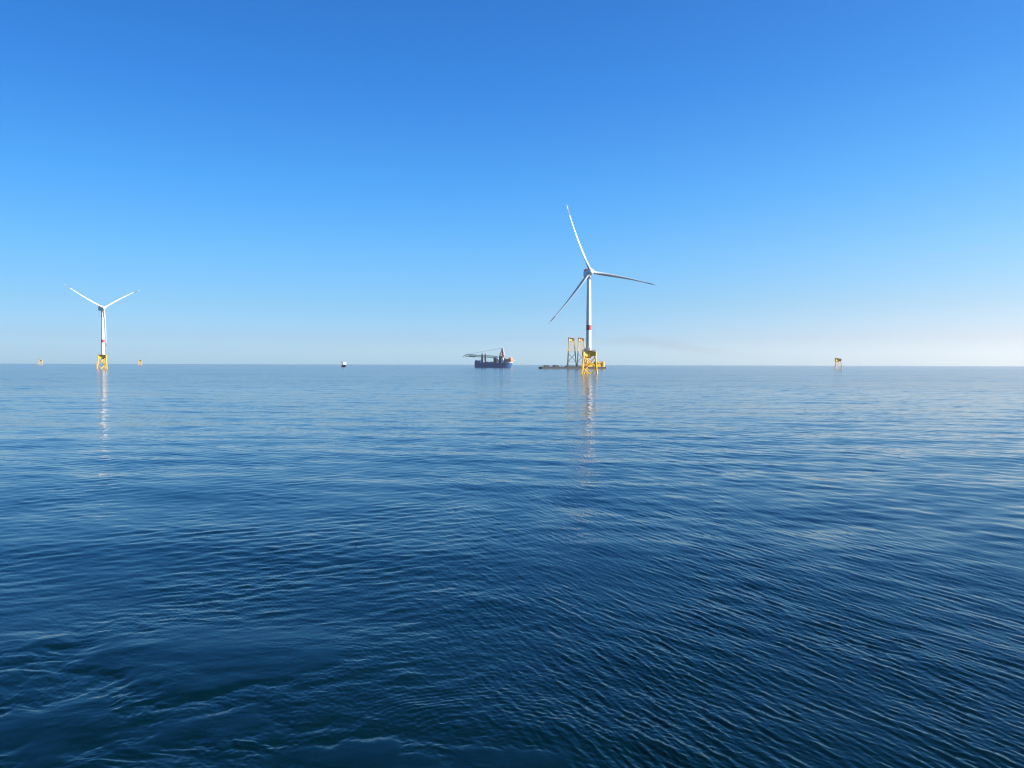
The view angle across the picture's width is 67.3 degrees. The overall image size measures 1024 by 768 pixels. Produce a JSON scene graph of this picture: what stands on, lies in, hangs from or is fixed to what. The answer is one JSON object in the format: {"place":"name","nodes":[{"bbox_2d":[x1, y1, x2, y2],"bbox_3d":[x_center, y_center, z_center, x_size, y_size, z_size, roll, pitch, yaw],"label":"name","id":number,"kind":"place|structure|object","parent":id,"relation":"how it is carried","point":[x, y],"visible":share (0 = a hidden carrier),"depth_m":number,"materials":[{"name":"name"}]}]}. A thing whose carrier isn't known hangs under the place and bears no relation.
{"place":"outdoors","nodes":[
{"label":"outdoors","id":0,"kind":"place"},
{"bbox_2d":[0,364,1023,767],"bbox_3d":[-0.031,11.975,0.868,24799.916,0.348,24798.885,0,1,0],"label":"sea","id":1,"kind":"structure","parent":0,"point":[448,566],"depth_m":45.57,"materials":[{"name":"blue liquid"}]},
{"bbox_2d":[66,285,138,368],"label":"wind turbine","id":2,"kind":"object","parent":1,"relation":"in","point":[103,355],"visible":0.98,"depth_m":1585.03,"materials":[{"name":"white paint"}]},
{"bbox_2d":[463,348,514,367],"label":"crane ship","id":3,"kind":"object","parent":1,"relation":"on","point":[499,362],"visible":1,"depth_m":2586.23,"materials":[{"name":"blue paint"}]},
{"bbox_2d":[538,361,605,368],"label":"deck barge","id":4,"kind":"object","parent":1,"relation":"on","point":[600,364],"visible":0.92,"depth_m":1946.00,"materials":[{"name":"grey paint"}]},
{"bbox_2d":[567,336,576,365],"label":"jacket on barge","id":5,"kind":"object","parent":4,"relation":"on","point":[570,339],"visible":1,"depth_m":1953.53,"materials":[{"name":"metal"}]},
{"bbox_2d":[576,336,585,366],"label":"jacket on barge","id":6,"kind":"object","parent":4,"relation":"on","point":[580,339],"visible":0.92,"depth_m":1956.19,"materials":[{"name":"metal"}]},
{"bbox_2d":[548,207,653,373],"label":"wind turbine","id":7,"kind":"object","parent":1,"relation":"in","point":[587,352],"visible":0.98,"depth_m":945.25,"materials":[{"name":"white paint"}]},
{"bbox_2d":[835,358,841,368],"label":"jacket foundation","id":8,"kind":"object","parent":1,"relation":"in","point":[837,359],"visible":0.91,"depth_m":2064.88,"materials":[{"name":"yellow paint"}]},
{"bbox_2d":[0,0,1023,365],"label":"sky","id":9,"kind":"structure","parent":0,"point":[792,182],"materials":[{"name":"blue"}]}
]}

